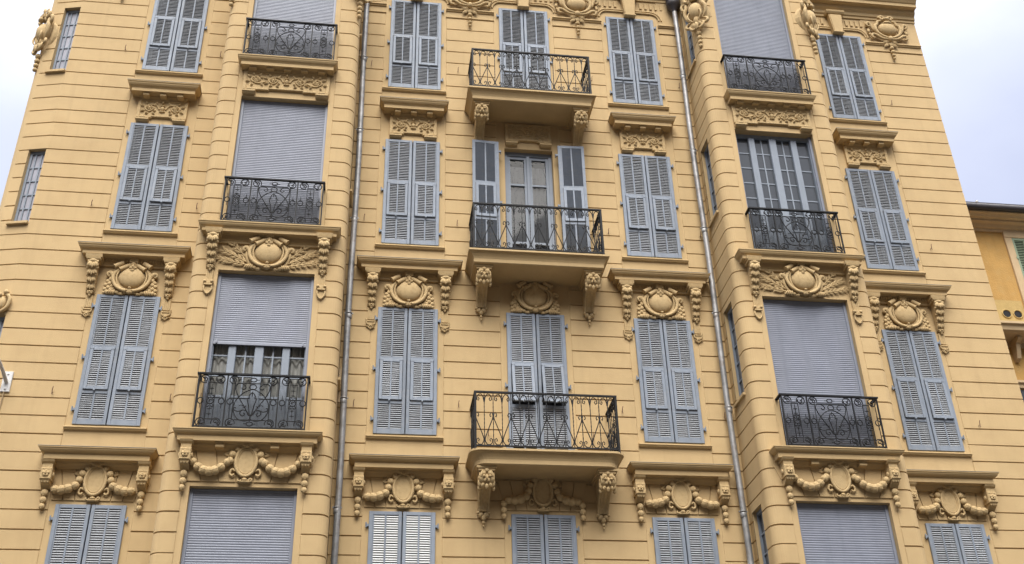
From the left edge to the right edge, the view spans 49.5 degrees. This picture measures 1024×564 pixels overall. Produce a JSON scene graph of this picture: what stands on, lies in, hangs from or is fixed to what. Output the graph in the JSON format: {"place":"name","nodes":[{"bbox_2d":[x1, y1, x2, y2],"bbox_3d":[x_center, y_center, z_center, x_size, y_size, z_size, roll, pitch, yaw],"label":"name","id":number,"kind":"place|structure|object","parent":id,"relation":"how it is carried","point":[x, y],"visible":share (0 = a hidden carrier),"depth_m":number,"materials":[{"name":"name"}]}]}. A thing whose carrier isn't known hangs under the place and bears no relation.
{"place":"outdoors","nodes":[
{"label":"outdoors","id":0,"kind":"place"},
{"bbox_2d":[0,0,1023,204],"label":"sky","id":1,"kind":"structure","parent":0,"point":[973,50],"materials":[{"name":"white"}]},
{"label":"pavement","id":2,"kind":"structure","parent":0,"visible":0},
{"bbox_2d":[0,0,1023,563],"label":"apartment building","id":3,"kind":"structure","parent":2,"relation":"on","point":[494,280],"depth_m":20.73,"materials":[{"name":"paint"}]},
{"bbox_2d":[0,317,4,336],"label":"side window","id":4,"kind":"structure","parent":3,"relation":"in","point":[2,319],"depth_m":19.53,"materials":[{"name":"grey paint"}]},
{"bbox_2d":[0,360,13,406],"bbox_3d":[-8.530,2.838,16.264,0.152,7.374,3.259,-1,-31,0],"label":"wall bracket","id":5,"kind":"object","parent":3,"relation":"attached to","point":[7,376],"depth_m":18.76,"materials":[{"name":"white metal"}]},
{"bbox_2d":[5,151,45,224],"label":"side window","id":6,"kind":"structure","parent":3,"relation":"in","point":[22,216],"depth_m":21.05,"materials":[{"name":"grey paint"}]},
{"bbox_2d":[44,10,79,73],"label":"side window","id":7,"kind":"structure","parent":3,"relation":"in","point":[70,22],"depth_m":23.00,"materials":[{"name":"grey paint"}]},
{"bbox_2d":[44,504,127,563],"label":"window","id":8,"kind":"structure","parent":3,"relation":"in","point":[79,534],"depth_m":17.72,"materials":[{"name":"grey paint"}]},
{"bbox_2d":[51,294,170,431],"bbox_3d":[-6.862,1.412,19.380,1.975,2.615,0.326,3,-32,-7],"label":"window","id":9,"kind":"structure","parent":3,"relation":"in","point":[117,358],"depth_m":19.28,"materials":[{"name":"grey paint"}]},
{"bbox_2d":[91,122,197,236],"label":"window","id":10,"kind":"structure","parent":3,"relation":"in","point":[150,175],"depth_m":21.33,"materials":[{"name":"grey paint"}]},
{"bbox_2d":[125,0,221,77],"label":"window","id":11,"kind":"structure","parent":3,"relation":"in","point":[176,31],"depth_m":23.25,"materials":[{"name":"grey paint"}]},
{"bbox_2d":[180,488,296,563],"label":"bay window","id":12,"kind":"structure","parent":3,"relation":"in","point":[223,526],"depth_m":17.21,"materials":[{"name":"grey paint"}]},
{"bbox_2d":[199,273,313,429],"bbox_3d":[-4.299,1.249,18.872,1.660,3.090,0.267,3,-32,-7],"label":"bay window","id":13,"kind":"structure","parent":3,"relation":"in","point":[261,324],"depth_m":18.98,"materials":[{"name":"grey paint"}]},
{"bbox_2d":[227,99,327,223],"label":"bay window","id":14,"kind":"structure","parent":3,"relation":"in","point":[275,140],"depth_m":21.03,"materials":[{"name":"grey paint"}]},
{"bbox_2d":[249,0,335,58],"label":"bay window","id":15,"kind":"structure","parent":3,"relation":"in","point":[318,11],"depth_m":22.81,"materials":[{"name":"grey paint"}]},
{"bbox_2d":[338,377,340,390],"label":"side window","id":16,"kind":"structure","parent":3,"relation":"in","point":[339,378],"depth_m":19.07,"materials":[{"name":"brown paint"}]},
{"bbox_2d":[349,189,351,207],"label":"side window","id":17,"kind":"structure","parent":3,"relation":"in","point":[350,203],"depth_m":21.25,"materials":[{"name":"brown paint"}]},
{"bbox_2d":[359,34,361,49],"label":"side window","id":18,"kind":"structure","parent":3,"relation":"in","point":[360,38],"depth_m":23.22,"materials":[{"name":"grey paint"}]},
{"bbox_2d":[365,511,438,563],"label":"window","id":19,"kind":"structure","parent":3,"relation":"in","point":[393,538],"depth_m":18.38,"materials":[{"name":"grey paint"}]},
{"bbox_2d":[353,307,459,440],"bbox_3d":[-1.890,1.657,20.018,1.871,2.615,0.314,3,-32,-7],"label":"window","id":20,"kind":"structure","parent":3,"relation":"in","point":[405,396],"depth_m":19.91,"materials":[{"name":"grey paint"}]},
{"bbox_2d":[364,139,457,250],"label":"window","id":21,"kind":"structure","parent":3,"relation":"in","point":[410,214],"depth_m":21.97,"materials":[{"name":"grey paint"}]},
{"bbox_2d":[371,0,458,94],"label":"window","id":22,"kind":"structure","parent":3,"relation":"in","point":[415,34],"depth_m":24.02,"materials":[{"name":"grey paint"}]},
{"bbox_2d":[496,8,551,89],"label":"window","id":23,"kind":"structure","parent":3,"relation":"in","point":[521,33],"depth_m":24.50,"materials":[{"name":"grey paint"}]},
{"bbox_2d":[472,139,590,253],"bbox_3d":[0.321,-1.363,22.353,2.316,3.200,0.808,3,-32,-7],"label":"window","id":24,"kind":"structure","parent":3,"relation":"in","point":[526,183],"depth_m":22.37,"materials":[{"name":"grey paint"}]},
{"bbox_2d":[488,313,593,449],"bbox_3d":[0.491,1.913,20.162,1.902,3.020,0.436,3,-32,-7],"label":"window","id":25,"kind":"structure","parent":3,"relation":"in","point":[536,349],"depth_m":20.28,"materials":[{"name":"grey paint"}]},
{"bbox_2d":[508,514,579,563],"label":"window","id":26,"kind":"structure","parent":3,"relation":"in","point":[553,539],"depth_m":18.69,"materials":[{"name":"grey paint"}]},
{"bbox_2d":[591,16,679,109],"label":"window","id":27,"kind":"structure","parent":3,"relation":"in","point":[633,60],"depth_m":24.62,"materials":[{"name":"grey paint"}]},
{"bbox_2d":[608,154,700,262],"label":"window","id":28,"kind":"structure","parent":3,"relation":"in","point":[648,198],"depth_m":22.58,"materials":[{"name":"grey paint"}]},
{"bbox_2d":[622,318,725,448],"bbox_3d":[2.917,1.891,20.629,1.930,2.615,0.314,3,-32,-7],"label":"window","id":29,"kind":"structure","parent":3,"relation":"in","point":[668,381],"depth_m":20.52,"materials":[{"name":"grey paint"}]},
{"bbox_2d":[650,517,719,563],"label":"window","id":30,"kind":"structure","parent":3,"relation":"in","point":[693,541],"depth_m":19.01,"materials":[{"name":"grey paint"}]},
{"bbox_2d":[685,12,695,77],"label":"side window","id":31,"kind":"structure","parent":3,"relation":"in","point":[691,48],"depth_m":24.71,"materials":[{"name":"grey paint"}]},
{"bbox_2d":[704,145,718,227],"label":"side window","id":32,"kind":"structure","parent":3,"relation":"in","point":[707,157],"depth_m":22.76,"materials":[{"name":"grey paint"}]},
{"bbox_2d":[727,306,745,407],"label":"side window","id":33,"kind":"structure","parent":3,"relation":"in","point":[730,314],"depth_m":20.71,"materials":[{"name":"grey paint"}]},
{"bbox_2d":[713,0,800,92],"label":"bay window","id":34,"kind":"structure","parent":3,"relation":"in","point":[759,28],"depth_m":24.35,"materials":[{"name":"grey paint"}]},
{"bbox_2d":[756,509,768,563],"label":"side window","id":35,"kind":"structure","parent":3,"relation":"in","point":[762,536],"depth_m":18.93,"materials":[{"name":"grey paint"}]},
{"bbox_2d":[735,132,833,251],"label":"bay window","id":36,"kind":"structure","parent":3,"relation":"in","point":[778,172],"depth_m":22.37,"materials":[{"name":"grey paint"}]},
{"bbox_2d":[763,299,874,447],"bbox_3d":[5.493,1.689,20.038,1.660,3.110,0.095,3,-32,-7],"label":"bay window","id":37,"kind":"structure","parent":3,"relation":"in","point":[812,346],"depth_m":20.21,"materials":[{"name":"grey paint"}]},
{"bbox_2d":[796,503,898,563],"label":"roller shutter","id":38,"kind":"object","parent":3,"relation":"in","point":[830,533],"depth_m":18.50,"materials":[{"name":"grey paint"}]},
{"bbox_2d":[816,33,892,124],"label":"window","id":39,"kind":"structure","parent":3,"relation":"in","point":[843,73],"depth_m":25.23,"materials":[{"name":"grey paint"}]},
{"bbox_2d":[845,168,931,275],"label":"window","id":40,"kind":"structure","parent":3,"relation":"in","point":[885,247],"depth_m":23.20,"materials":[{"name":"grey paint"}]},
{"bbox_2d":[881,329,980,456],"bbox_3d":[7.862,2.128,21.253,1.904,2.615,0.326,3,-32,-7],"label":"window","id":41,"kind":"structure","parent":3,"relation":"in","point":[918,387],"depth_m":21.14,"materials":[{"name":"grey paint"}]},
{"bbox_2d":[925,523,992,563],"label":"window","id":42,"kind":"structure","parent":3,"relation":"in","point":[953,543],"depth_m":19.65,"materials":[{"name":"grey paint"}]},
{"bbox_2d":[966,200,1023,400],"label":"apartment building","id":43,"kind":"structure","parent":2,"relation":"on","point":[998,228],"depth_m":24.37,"materials":[{"name":"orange paint"}]},
{"bbox_2d":[1002,231,1023,304],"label":"window","id":44,"kind":"structure","parent":43,"relation":"in","point":[1014,241],"depth_m":24.51,"materials":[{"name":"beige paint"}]}
]}

